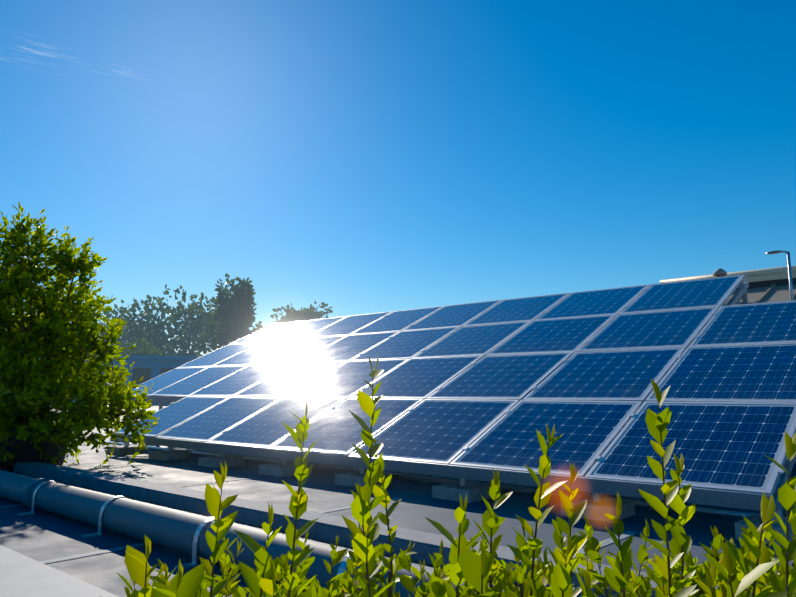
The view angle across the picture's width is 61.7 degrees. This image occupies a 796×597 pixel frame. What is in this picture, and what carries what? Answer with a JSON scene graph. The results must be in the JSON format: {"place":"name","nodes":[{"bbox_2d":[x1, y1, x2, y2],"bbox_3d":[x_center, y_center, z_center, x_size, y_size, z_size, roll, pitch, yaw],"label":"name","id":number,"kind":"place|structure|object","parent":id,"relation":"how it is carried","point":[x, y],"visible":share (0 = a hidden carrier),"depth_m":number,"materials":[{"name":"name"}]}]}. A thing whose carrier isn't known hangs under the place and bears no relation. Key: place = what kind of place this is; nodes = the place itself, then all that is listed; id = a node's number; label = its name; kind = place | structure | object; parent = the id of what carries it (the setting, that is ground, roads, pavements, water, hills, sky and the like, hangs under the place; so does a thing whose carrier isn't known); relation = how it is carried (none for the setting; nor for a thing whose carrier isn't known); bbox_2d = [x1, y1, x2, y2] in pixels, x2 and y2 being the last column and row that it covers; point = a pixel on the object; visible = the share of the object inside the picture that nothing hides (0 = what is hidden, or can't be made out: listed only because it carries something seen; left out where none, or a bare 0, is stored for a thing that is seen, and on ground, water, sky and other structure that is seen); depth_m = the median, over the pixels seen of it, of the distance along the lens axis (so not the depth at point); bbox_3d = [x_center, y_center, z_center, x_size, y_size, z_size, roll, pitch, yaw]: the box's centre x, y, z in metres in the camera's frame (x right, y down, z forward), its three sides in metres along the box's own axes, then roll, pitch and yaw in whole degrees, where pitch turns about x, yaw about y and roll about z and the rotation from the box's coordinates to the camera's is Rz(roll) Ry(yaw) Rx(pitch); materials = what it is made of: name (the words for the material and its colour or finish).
{"place":"outdoors","nodes":[
{"label":"outdoors","id":0,"kind":"place"},
{"bbox_2d":[0,545,118,596],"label":"ledge","id":1,"kind":"object","parent":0,"point":[21,575],"depth_m":2.89,"materials":[{"name":"grey concrete"}]},
{"bbox_2d":[4,355,200,391],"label":"building","id":2,"kind":"structure","parent":0,"point":[147,368],"depth_m":62.09,"materials":[{"name":"blue"}]},
{"bbox_2d":[86,308,146,354],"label":"tree","id":3,"kind":"object","parent":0,"point":[108,312],"visible":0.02,"depth_m":154.03,"materials":[{"name":"green plant"}]},
{"bbox_2d":[122,336,169,355],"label":"tree","id":4,"kind":"object","parent":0,"point":[143,350],"visible":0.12,"depth_m":110.19,"materials":[{"name":"green plant"}]},
{"bbox_2d":[104,284,219,355],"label":"tree","id":5,"kind":"object","parent":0,"point":[190,325],"visible":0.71,"depth_m":137.87,"materials":[{"name":"green plant"}]},
{"bbox_2d":[197,273,242,353],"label":"tree","id":6,"kind":"object","parent":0,"point":[225,308],"visible":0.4,"depth_m":113.91,"materials":[{"name":"green plant"}]},
{"bbox_2d":[218,277,262,345],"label":"tree","id":7,"kind":"object","parent":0,"point":[245,300],"visible":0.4,"depth_m":115.69,"materials":[{"name":"green plant"}]},
{"bbox_2d":[258,301,332,330],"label":"tree","id":8,"kind":"object","parent":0,"point":[294,315],"visible":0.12,"depth_m":154.82,"materials":[{"name":"green plant"}]},
{"bbox_2d":[0,399,795,596],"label":"roof slab","id":9,"kind":"structure","parent":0,"point":[41,535],"depth_m":4.87,"materials":[{"name":"grey concrete"}]},
{"bbox_2d":[0,427,72,471],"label":"shrub planter","id":10,"kind":"object","parent":9,"relation":"on","point":[29,453],"visible":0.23,"depth_m":7.57,"materials":[{"name":"soil"}]},
{"bbox_2d":[0,202,159,465],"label":"shrub","id":11,"kind":"object","parent":10,"relation":"in","point":[33,387],"visible":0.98,"depth_m":8.00,"materials":[{"name":"green plant"}]},
{"bbox_2d":[0,469,353,592],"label":"pipe brackets","id":12,"kind":"object","parent":9,"relation":"on","point":[341,569],"visible":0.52,"depth_m":3.59,"materials":[{"name":"metal"}]},
{"bbox_2d":[0,470,503,596],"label":"roof pipe","id":13,"kind":"object","parent":9,"relation":"on","point":[175,529],"visible":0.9,"depth_m":3.88,"materials":[{"name":"grey metal"}]},
{"bbox_2d":[0,453,637,563],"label":"roof seams","id":14,"kind":"object","parent":9,"relation":"attached to","point":[622,536],"visible":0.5,"depth_m":4.08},
{"bbox_2d":[13,461,718,596],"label":"roof curb","id":15,"kind":"structure","parent":9,"relation":"on","point":[327,528],"depth_m":4.54,"materials":[{"name":"grey concrete"}]},
{"bbox_2d":[97,282,795,545],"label":"mounting frame","id":16,"kind":"object","parent":9,"relation":"on","point":[598,506],"visible":0.35,"depth_m":5.67,"materials":[{"name":"metal"}]},
{"bbox_2d":[114,274,795,494],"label":"solar array","id":17,"kind":"object","parent":16,"relation":"on","point":[495,384],"visible":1,"depth_m":7.23,"materials":[{"name":"blue glass"}]},
{"bbox_2d":[0,0,795,355],"label":"sky","id":18,"kind":"structure","parent":0,"point":[353,157],"materials":[{"name":"blue"}]},
{"bbox_2d":[100,355,795,596],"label":"shrub","id":19,"kind":"object","parent":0,"point":[730,572],"visible":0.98,"depth_m":0.94,"materials":[{"name":"green plant"}]},
{"bbox_2d":[713,268,795,463],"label":"building","id":20,"kind":"structure","parent":0,"point":[769,291],"depth_m":10.99,"materials":[{"name":"grey"}]},
{"bbox_2d":[660,265,795,282],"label":"roof","id":21,"kind":"structure","parent":20,"relation":"on","point":[769,274],"depth_m":11.49,"materials":[{"name":"white metal"}]},
{"bbox_2d":[765,250,793,300],"bbox_3d":[5.104,-0.104,8.835,0.340,1.097,0.140,-7,-10,41],"label":"floodlight pole","id":22,"kind":"object","parent":20,"relation":"on","point":[789,272],"visible":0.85,"depth_m":8.80,"materials":[{"name":"silver metal"}]}
]}

